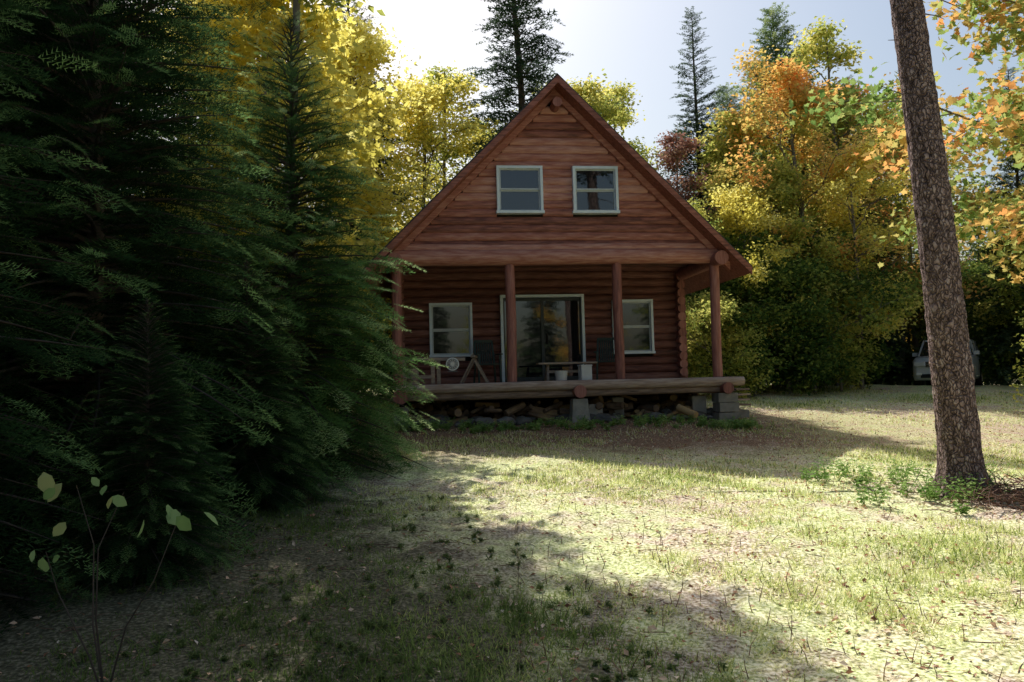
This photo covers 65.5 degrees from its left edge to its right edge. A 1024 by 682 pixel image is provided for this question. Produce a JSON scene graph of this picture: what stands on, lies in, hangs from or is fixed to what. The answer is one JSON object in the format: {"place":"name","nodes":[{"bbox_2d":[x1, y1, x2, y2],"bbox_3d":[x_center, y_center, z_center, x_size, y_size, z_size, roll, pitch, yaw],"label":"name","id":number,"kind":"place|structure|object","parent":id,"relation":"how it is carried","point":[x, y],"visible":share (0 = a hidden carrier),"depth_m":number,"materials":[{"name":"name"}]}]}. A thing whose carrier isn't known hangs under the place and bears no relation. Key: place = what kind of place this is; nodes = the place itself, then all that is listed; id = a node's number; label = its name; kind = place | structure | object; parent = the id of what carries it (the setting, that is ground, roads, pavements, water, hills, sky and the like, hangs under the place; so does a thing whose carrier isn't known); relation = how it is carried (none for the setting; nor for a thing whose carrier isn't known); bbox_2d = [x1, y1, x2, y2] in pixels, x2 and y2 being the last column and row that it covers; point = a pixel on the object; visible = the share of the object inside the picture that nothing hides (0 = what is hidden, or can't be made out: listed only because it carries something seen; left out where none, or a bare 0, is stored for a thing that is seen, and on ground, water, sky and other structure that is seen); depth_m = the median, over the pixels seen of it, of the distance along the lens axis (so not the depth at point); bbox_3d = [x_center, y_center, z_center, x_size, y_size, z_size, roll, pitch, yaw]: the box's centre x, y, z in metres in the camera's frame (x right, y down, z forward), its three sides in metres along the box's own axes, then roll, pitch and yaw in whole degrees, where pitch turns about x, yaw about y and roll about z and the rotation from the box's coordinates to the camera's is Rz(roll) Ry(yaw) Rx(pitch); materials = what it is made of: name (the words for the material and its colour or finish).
{"place":"outdoors","nodes":[
{"label":"outdoors","id":0,"kind":"place"},
{"bbox_2d":[407,369,419,384],"bbox_3d":[-2.063,0.743,16.562,0.288,0.330,0.287,-1,-3,-7],"label":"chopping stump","id":1,"kind":"object","parent":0,"point":[416,371],"visible":0.45,"depth_m":16.45,"materials":[{"name":"brown wood"}]},
{"bbox_2d":[0,383,1023,681],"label":"ground","id":2,"kind":"structure","parent":0,"point":[866,637],"depth_m":6.04,"materials":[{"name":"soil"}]},
{"bbox_2d":[0,0,148,637],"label":"spruce tree","id":3,"kind":"object","parent":2,"relation":"on","point":[16,498],"visible":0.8,"depth_m":5.75,"materials":[{"name":"green plant"}]},
{"bbox_2d":[1,0,220,422],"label":"spruce tree","id":4,"kind":"object","parent":2,"relation":"on","point":[158,210],"visible":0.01,"depth_m":14.73,"materials":[{"name":"green plant"}]},
{"bbox_2d":[29,472,217,681],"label":"hobblebush sapling","id":5,"kind":"object","parent":2,"relation":"on","point":[49,487],"visible":1,"depth_m":4.12,"materials":[{"name":"green plant"}]},
{"bbox_2d":[0,0,254,522],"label":"spruce tree","id":6,"kind":"object","parent":2,"relation":"on","point":[16,128],"visible":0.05,"depth_m":10.66,"materials":[{"name":"green plant"}]},
{"bbox_2d":[25,295,244,608],"bbox_3d":[-2.809,0.861,6.123,1.592,2.454,1.566,-3,-3,21],"label":"spruce tree","id":7,"kind":"object","parent":2,"relation":"on","point":[143,563],"visible":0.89,"depth_m":6.00,"materials":[{"name":"green plant"}]},
{"bbox_2d":[36,5,237,324],"bbox_3d":[-9.306,-2.772,17.376,6.907,9.580,6.622,-3,-3,21],"label":"maple tree","id":8,"kind":"object","parent":2,"relation":"on","point":[186,162],"visible":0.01,"depth_m":18.00,"materials":[{"name":"yellow plant"}]},
{"bbox_2d":[144,0,217,343],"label":"spruce tree","id":9,"kind":"object","parent":2,"relation":"on","point":[185,135],"depth_m":20.97,"materials":[{"name":"green plant"}]},
{"bbox_2d":[0,0,364,576],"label":"spruce tree","id":10,"kind":"object","parent":2,"relation":"on","point":[98,18],"visible":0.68,"depth_m":8.00,"materials":[{"name":"green plant"}]},
{"bbox_2d":[86,0,410,351],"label":"maple tree","id":11,"kind":"object","parent":2,"relation":"on","point":[245,49],"visible":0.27,"depth_m":15.32,"materials":[{"name":"yellow plant"}]},
{"bbox_2d":[117,182,398,386],"bbox_3d":[-6.091,-0.830,18.375,7.000,6.054,5.831,-3,-3,30],"label":"shrub","id":12,"kind":"object","parent":2,"relation":"on","point":[361,242],"depth_m":17.77,"materials":[{"name":"green plant"}]},
{"bbox_2d":[177,255,343,517],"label":"spruce tree","id":13,"kind":"object","parent":2,"relation":"on","point":[249,446],"visible":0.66,"depth_m":8.72,"materials":[{"name":"green plant"}]},
{"bbox_2d":[179,7,348,413],"bbox_3d":[-6.246,-3.793,19.337,4.670,13.595,4.507,0,-3,-20],"label":"spruce tree","id":14,"kind":"object","parent":2,"relation":"on","point":[238,168],"depth_m":18.80,"materials":[{"name":"green plant"}]},
{"bbox_2d":[162,233,373,407],"bbox_3d":[-5.915,-0.196,17.907,5.500,4.756,4.582,-2,-3,13],"label":"shrub","id":15,"kind":"object","parent":2,"relation":"on","point":[307,312],"visible":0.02,"depth_m":17.52,"materials":[{"name":"green plant"}]},
{"bbox_2d":[162,0,427,315],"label":"maple tree","id":16,"kind":"object","parent":2,"relation":"on","point":[381,210],"visible":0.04,"depth_m":20.61,"materials":[{"name":"yellow plant"}]},
{"bbox_2d":[150,7,448,496],"bbox_3d":[-3.237,-1.108,11.340,4.746,7.435,4.826,0,-3,-23],"label":"fir tree","id":17,"kind":"object","parent":2,"relation":"on","point":[292,295],"visible":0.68,"depth_m":11.17,"materials":[{"name":"green plant"}]},
{"bbox_2d":[265,0,385,365],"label":"maple tree","id":18,"kind":"object","parent":2,"relation":"on","point":[297,3],"visible":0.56,"depth_m":15.09,"materials":[{"name":"yellow plant"}]},
{"bbox_2d":[274,58,412,401],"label":"birch tree","id":19,"kind":"object","parent":2,"relation":"on","point":[368,173],"visible":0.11,"depth_m":20.58,"materials":[{"name":"yellow plant"}]},
{"bbox_2d":[305,239,391,397],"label":"shrub","id":20,"kind":"object","parent":2,"relation":"on","point":[367,251],"depth_m":19.56,"materials":[{"name":"green plant"}]},
{"bbox_2d":[299,0,416,404],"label":"spruce tree","id":21,"kind":"object","parent":2,"relation":"on","point":[393,192],"visible":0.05,"depth_m":25.07,"materials":[{"name":"green plant"}]},
{"bbox_2d":[300,1,447,403],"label":"birch tree","id":22,"kind":"object","parent":2,"relation":"on","point":[376,50],"visible":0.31,"depth_m":22.90,"materials":[{"name":"yellow plant"}]},
{"bbox_2d":[47,494,727,681],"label":"weeds","id":23,"kind":"object","parent":2,"relation":"on","point":[341,644],"visible":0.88,"depth_m":4.92,"materials":[{"name":"green plant"}]},
{"bbox_2d":[311,67,464,380],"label":"maple tree","id":24,"kind":"object","parent":2,"relation":"on","point":[440,171],"visible":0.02,"depth_m":27.96,"materials":[{"name":"yellow plant"}]},
{"bbox_2d":[414,135,448,213],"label":"spruce tree","id":25,"kind":"object","parent":2,"relation":"on","point":[432,172],"visible":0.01,"depth_m":33.31,"materials":[{"name":"green plant"}]},
{"bbox_2d":[360,67,510,322],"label":"birch tree","id":26,"kind":"object","parent":2,"relation":"on","point":[436,99],"visible":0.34,"depth_m":26.79,"materials":[{"name":"yellow plant"}]},
{"bbox_2d":[387,60,490,230],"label":"birch tree","id":27,"kind":"object","parent":2,"relation":"on","point":[437,77],"visible":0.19,"depth_m":27.77,"materials":[{"name":"yellow plant"}]},
{"bbox_2d":[429,117,495,198],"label":"birch tree","id":28,"kind":"object","parent":2,"relation":"on","point":[472,142],"visible":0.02,"depth_m":30.34,"materials":[{"name":"yellow plant"}]},
{"bbox_2d":[0,392,1023,681],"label":"fallen leaves","id":29,"kind":"object","parent":2,"relation":"on","point":[650,628],"visible":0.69,"depth_m":6.64,"materials":[{"name":"brown plant"}]},
{"bbox_2d":[458,0,573,158],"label":"spruce tree","id":30,"kind":"object","parent":2,"relation":"on","point":[513,21],"visible":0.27,"depth_m":27.22,"materials":[{"name":"green plant"}]},
{"bbox_2d":[25,444,1023,681],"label":"dry twigs","id":31,"kind":"object","parent":2,"relation":"on","point":[1017,493],"visible":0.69,"depth_m":6.55,"materials":[{"name":"brown wood"}]},
{"bbox_2d":[363,73,752,425],"bbox_3d":[0.471,-1.506,20.858,8.060,7.530,9.430,-1,-3,-7],"label":"log cabin","id":32,"kind":"object","parent":2,"relation":"on","point":[557,218],"visible":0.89,"depth_m":16.87,"materials":[{"name":"brown wood"}]},
{"bbox_2d":[402,357,464,383],"bbox_3d":[-1.611,0.610,16.398,1.301,0.555,0.075,-1,-3,-9],"label":"table","id":33,"kind":"object","parent":32,"relation":"on","point":[432,376],"visible":0.66,"depth_m":16.37,"materials":[{"name":"brown wood"}]},
{"bbox_2d":[429,303,472,357],"bbox_3d":[-1.423,-0.257,18.587,1.040,1.260,0.180,-1,-3,-7],"label":"porch window","id":34,"kind":"structure","parent":32,"relation":"in","point":[450,324],"depth_m":18.58,"materials":[{"name":"paint"}]},
{"bbox_2d":[446,357,458,371],"bbox_3d":[-1.218,0.484,16.302,0.270,0.295,0.100,-1,-3,-7],"label":"electric fan","id":35,"kind":"object","parent":32,"relation":"attached to","point":[452,363],"visible":0.97,"depth_m":16.26},
{"bbox_2d":[460,355,488,383],"bbox_3d":[-0.798,0.603,16.921,0.586,0.591,0.600,-2,-3,3],"label":"sawhorse","id":36,"kind":"object","parent":32,"relation":"on","point":[473,357],"visible":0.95,"depth_m":16.69,"materials":[{"name":"brown wood"}]},
{"bbox_2d":[473,340,502,382],"bbox_3d":[-0.572,0.452,17.958,0.600,0.983,0.665,-1,-3,-15],"label":"plastic chair","id":37,"kind":"object","parent":32,"relation":"on","point":[479,354],"visible":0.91,"depth_m":18.17,"materials":[{"name":"black plastic"}]},
{"bbox_2d":[496,165,544,214],"bbox_3d":[0.159,-3.153,16.638,1.010,1.000,0.180,-1,-3,-7],"label":"upper window","id":38,"kind":"structure","parent":32,"relation":"in","point":[519,188],"depth_m":16.63,"materials":[{"name":"paint"}]},
{"bbox_2d":[499,294,585,381],"bbox_3d":[0.730,-0.073,18.809,2.000,2.046,0.160,-1,-3,-7],"label":"sliding door","id":39,"kind":"structure","parent":32,"relation":"in","point":[549,327],"depth_m":18.83,"materials":[{"name":"paint"}]},
{"bbox_2d":[555,371,567,380],"bbox_3d":[1.047,0.741,16.936,0.290,0.210,0.290,-1,-3,-7],"label":"storage bucket","id":40,"kind":"object","parent":32,"relation":"on","point":[560,375],"visible":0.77,"depth_m":16.82,"materials":[{"name":"white paint"}]},
{"bbox_2d":[536,361,596,380],"bbox_3d":[1.195,0.667,17.362,1.300,0.407,0.350,-1,-3,-9],"label":"wooden bench","id":41,"kind":"object","parent":32,"relation":"on","point":[547,372],"visible":0.63,"depth_m":17.27,"materials":[{"name":"brown wood"}]},
{"bbox_2d":[577,364,591,379],"bbox_3d":[1.565,0.673,17.054,0.260,0.330,0.220,-1,-3,-17],"label":"white cooler","id":42,"kind":"object","parent":32,"relation":"on","point":[584,372],"visible":0.88,"depth_m":16.96,"materials":[{"name":"paint"}]},
{"bbox_2d":[571,166,619,214],"bbox_3d":[1.757,-3.185,16.834,1.010,1.000,0.180,-1,-3,-7],"label":"upper window","id":43,"kind":"structure","parent":32,"relation":"in","point":[594,188],"depth_m":16.83,"materials":[{"name":"paint"}]},
{"bbox_2d":[594,337,614,379],"bbox_3d":[2.192,0.397,18.297,0.600,0.983,0.665,-2,-3,5],"label":"plastic chair","id":44,"kind":"object","parent":32,"relation":"on","point":[609,350],"visible":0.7,"depth_m":18.52,"materials":[{"name":"black plastic"}]},
{"bbox_2d":[611,299,655,353],"bbox_3d":[2.894,-0.342,19.117,1.040,1.300,0.180,-1,-3,-7],"label":"porch window","id":45,"kind":"structure","parent":32,"relation":"in","point":[638,322],"depth_m":19.13,"materials":[{"name":"paint"}]},
{"bbox_2d":[400,408,715,428],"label":"foundation stones","id":46,"kind":"object","parent":2,"relation":"on","point":[524,420],"visible":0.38,"depth_m":16.37,"materials":[{"name":"grey stone"}]},
{"bbox_2d":[409,393,709,427],"bbox_3d":[1.030,1.510,17.114,6.795,0.879,2.234,-1,-3,-7],"label":"firewood pile","id":47,"kind":"object","parent":2,"relation":"on","point":[681,404],"visible":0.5,"depth_m":16.92,"materials":[{"name":"brown wood"}]},
{"bbox_2d":[125,194,1022,387],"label":"forest treeline","id":48,"kind":"object","parent":2,"relation":"on","point":[976,261],"visible":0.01,"depth_m":54.58,"materials":[{"name":"green plant"}]},
{"bbox_2d":[386,413,763,433],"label":"foundation plants","id":49,"kind":"object","parent":2,"relation":"on","point":[644,420],"visible":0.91,"depth_m":15.42,"materials":[{"name":"green plant"}]},
{"bbox_2d":[501,68,673,176],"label":"maple tree","id":50,"kind":"object","parent":2,"relation":"on","point":[588,94],"visible":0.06,"depth_m":30.66,"materials":[{"name":"yellow plant"}]},
{"bbox_2d":[591,77,659,170],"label":"birch tree","id":51,"kind":"object","parent":2,"relation":"on","point":[622,93],"visible":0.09,"depth_m":33.21,"materials":[{"name":"yellow plant"}]},
{"bbox_2d":[649,127,716,220],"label":"maple tree","id":52,"kind":"object","parent":2,"relation":"on","point":[681,145],"visible":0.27,"depth_m":28.00,"materials":[{"name":"red plant"}]},
{"bbox_2d":[656,6,733,374],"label":"spruce tree","id":53,"kind":"object","parent":2,"relation":"on","point":[693,126],"visible":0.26,"depth_m":30.79,"materials":[{"name":"green plant"}]},
{"bbox_2d":[692,82,746,209],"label":"pine tree","id":54,"kind":"object","parent":2,"relation":"on","point":[726,102],"visible":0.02,"depth_m":36.28,"materials":[{"name":"green plant"}]},
{"bbox_2d":[685,195,763,373],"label":"maple tree","id":55,"kind":"object","parent":2,"relation":"on","point":[701,212],"visible":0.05,"depth_m":24.45,"materials":[{"name":"yellow plant"}]},
{"bbox_2d":[685,289,774,399],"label":"shrub","id":56,"kind":"object","parent":2,"relation":"on","point":[698,337],"visible":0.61,"depth_m":22.47,"materials":[{"name":"green plant"}]},
{"bbox_2d":[686,227,793,376],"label":"shrub","id":57,"kind":"object","parent":2,"relation":"on","point":[737,242],"visible":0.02,"depth_m":24.70,"materials":[{"name":"green plant"}]},
{"bbox_2d":[685,260,823,398],"bbox_3d":[6.871,-0.236,24.482,4.165,4.324,5.000,1,-4,-41],"label":"shrub","id":58,"kind":"object","parent":2,"relation":"on","point":[766,312],"visible":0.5,"depth_m":23.35,"materials":[{"name":"green plant"}]},
{"bbox_2d":[726,147,792,384],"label":"spruce tree","id":59,"kind":"object","parent":2,"relation":"on","point":[760,236],"visible":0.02,"depth_m":31.53,"materials":[{"name":"green plant"}]},
{"bbox_2d":[701,182,827,391],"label":"maple tree","id":60,"kind":"object","parent":2,"relation":"on","point":[741,221],"visible":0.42,"depth_m":24.68,"materials":[{"name":"yellow plant"}]},
{"bbox_2d":[686,252,852,396],"bbox_3d":[7.770,-0.405,24.980,5.500,4.756,4.582,-2,-3,11],"label":"shrub","id":61,"kind":"object","parent":2,"relation":"on","point":[793,335],"visible":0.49,"depth_m":23.64,"materials":[{"name":"green plant"}]},
{"bbox_2d":[688,105,877,247],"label":"maple tree","id":62,"kind":"object","parent":2,"relation":"on","point":[722,148],"visible":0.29,"depth_m":28.37,"materials":[{"name":"orange plant"}]},
{"bbox_2d":[697,156,880,389],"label":"maple tree","id":63,"kind":"object","parent":2,"relation":"on","point":[785,191],"visible":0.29,"depth_m":26.52,"materials":[{"name":"yellow plant"}]},
{"bbox_2d":[713,2,883,384],"bbox_3d":[11.688,-6.425,34.132,8.152,16.697,7.772,-2,-3,16],"label":"pine tree","id":64,"kind":"object","parent":2,"relation":"on","point":[770,36],"visible":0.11,"depth_m":34.10,"materials":[{"name":"green plant"}]},
{"bbox_2d":[734,225,876,389],"bbox_3d":[9.021,-0.959,28.378,5.831,6.054,7.000,-1,-3,-6],"label":"shrub","id":65,"kind":"object","parent":2,"relation":"on","point":[802,255],"visible":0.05,"depth_m":26.57,"materials":[{"name":"green plant"}]},
{"bbox_2d":[697,39,917,388],"bbox_3d":[10.067,-4.248,27.448,7.074,11.923,6.684,-2,-3,13],"label":"maple tree","id":66,"kind":"object","parent":2,"relation":"on","point":[788,83],"visible":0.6,"depth_m":27.10,"materials":[{"name":"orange plant"}]},
{"bbox_2d":[755,223,921,383],"bbox_3d":[11.518,-1.114,28.307,7.000,6.054,5.831,-2,-3,7],"label":"shrub","id":67,"kind":"object","parent":2,"relation":"on","point":[844,231],"visible":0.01,"depth_m":28.14,"materials":[{"name":"green plant"}]},
{"bbox_2d":[754,253,924,393],"bbox_3d":[10.034,-0.464,24.781,5.500,4.756,4.582,-4,-4,42],"label":"shrub","id":68,"kind":"object","parent":2,"relation":"on","point":[851,289],"visible":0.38,"depth_m":24.38,"materials":[{"name":"green plant"}]},
{"bbox_2d":[763,15,916,385],"bbox_3d":[12.579,-5.438,30.510,6.689,14.395,6.707,-4,-4,37],"label":"birch tree","id":69,"kind":"object","parent":2,"relation":"on","point":[813,50],"visible":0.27,"depth_m":30.71,"materials":[{"name":"yellow plant"}]},
{"bbox_2d":[782,274,924,391],"bbox_3d":[10.787,-0.211,25.168,3.957,4.108,4.750,0,-3,-30],"label":"shrub","id":70,"kind":"object","parent":2,"relation":"on","point":[852,351],"visible":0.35,"depth_m":25.11,"materials":[{"name":"green plant"}]},
{"bbox_2d":[793,156,913,306],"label":"maple tree","id":71,"kind":"object","parent":2,"relation":"on","point":[875,224],"visible":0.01,"depth_m":33.62,"materials":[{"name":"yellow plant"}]},
{"bbox_2d":[822,273,901,389],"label":"shrub","id":72,"kind":"object","parent":2,"relation":"on","point":[881,361],"visible":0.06,"depth_m":26.57,"materials":[{"name":"green plant"}]},
{"bbox_2d":[807,131,917,389],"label":"maple tree","id":73,"kind":"object","parent":2,"relation":"on","point":[848,193],"visible":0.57,"depth_m":26.12,"materials":[{"name":"yellow plant"}]},
{"bbox_2d":[823,269,904,384],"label":"shrub","id":74,"kind":"object","parent":2,"relation":"on","point":[894,352],"visible":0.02,"depth_m":29.67,"materials":[{"name":"green plant"}]},
{"bbox_2d":[821,75,924,384],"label":"spruce tree","id":75,"kind":"object","parent":2,"relation":"on","point":[893,343],"visible":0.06,"depth_m":33.10,"materials":[{"name":"green plant"}]},
{"bbox_2d":[847,178,913,384],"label":"spruce tree","id":76,"kind":"object","parent":2,"relation":"on","point":[905,380],"visible":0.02,"depth_m":37.12,"materials":[{"name":"green plant"}]},
{"bbox_2d":[765,0,1023,284],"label":"maple tree","id":77,"kind":"object","parent":2,"relation":"on","point":[1011,120],"visible":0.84,"depth_m":13.51,"materials":[{"name":"orange plant"}]},
{"bbox_2d":[773,72,1020,383],"bbox_3d":[14.324,-4.312,31.908,8.825,12.240,8.461,-2,-3,13],"label":"maple tree","id":78,"kind":"object","parent":2,"relation":"on","point":[955,207],"visible":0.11,"depth_m":30.69,"materials":[{"name":"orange plant"}]},
{"bbox_2d":[799,457,1023,514],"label":"fern patch","id":79,"kind":"object","parent":2,"relation":"on","point":[929,492],"visible":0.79,"depth_m":8.85,"materials":[{"name":"green plant"}]},
{"bbox_2d":[852,127,994,384],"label":"maple tree","id":80,"kind":"object","parent":2,"relation":"on","point":[915,341],"visible":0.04,"depth_m":35.56,"materials":[{"name":"orange plant"}]},
{"bbox_2d":[855,93,1002,384],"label":"maple tree","id":81,"kind":"object","parent":2,"relation":"on","point":[898,256],"visible":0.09,"depth_m":34.12,"materials":[{"name":"green plant"}]},
{"bbox_2d":[885,257,981,384],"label":"shrub","id":82,"kind":"object","parent":2,"relation":"on","point":[909,362],"visible":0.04,"depth_m":35.79,"materials":[{"name":"green plant"}]},
{"bbox_2d":[889,0,998,499],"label":"pine tree","id":83,"kind":"object","parent":2,"relation":"on","point":[958,434],"visible":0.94,"depth_m":8.88,"materials":[{"name":"brown plant"}]},
{"bbox_2d":[912,337,982,385],"bbox_3d":[16.787,0.796,30.648,2.240,1.898,4.832,-4,-4,35],"label":"parked suv","id":84,"kind":"object","parent":2,"relation":"on","point":[921,369],"visible":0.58,"depth_m":29.65,"materials":[{"name":"silver paint"}]},
{"bbox_2d":[905,265,1017,384],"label":"shrub","id":85,"kind":"object","parent":2,"relation":"on","point":[970,320],"visible":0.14,"depth_m":34.19,"materials":[{"name":"green plant"}]},
{"bbox_2d":[923,252,999,383],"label":"shrub","id":86,"kind":"object","parent":2,"relation":"on","point":[978,267],"visible":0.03,"depth_m":37.64,"materials":[{"name":"green plant"}]},
{"bbox_2d":[955,126,1023,331],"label":"maple tree","id":87,"kind":"object","parent":2,"relation":"on","point":[1004,196],"visible":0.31,"depth_m":30.11,"materials":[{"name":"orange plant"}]},
{"bbox_2d":[967,67,1023,385],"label":"spruce tree","id":88,"kind":"object","parent":2,"relation":"on","point":[1015,345],"visible":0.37,"depth_m":30.97,"materials":[{"name":"green plant"}]},
{"bbox_2d":[968,272,1023,384],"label":"shrub","id":89,"kind":"object","parent":2,"relation":"on","point":[1008,358],"visible":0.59,"depth_m":30.56,"materials":[{"name":"green plant"}]},
{"bbox_2d":[987,267,1023,328],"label":"shrub","id":90,"kind":"object","parent":2,"relation":"on","point":[1013,290],"visible":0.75,"depth_m":28.31,"materials":[{"name":"green plant"}]},
{"bbox_2d":[1009,310,1023,402],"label":"shrub","id":91,"kind":"object","parent":2,"relation":"on","point":[1019,367],"visible":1,"depth_m":18.12,"materials":[{"name":"green plant"}]},
{"bbox_2d":[1009,306,1023,386],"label":"shrub","id":92,"kind":"object","parent":2,"relation":"on","point":[1022,369],"visible":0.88,"depth_m":21.46,"materials":[{"name":"green plant"}]},
{"bbox_2d":[121,0,1023,336],"label":"sky","id":93,"kind":"structure","parent":0,"point":[637,41],"materials":[{"name":"white"}]}
]}

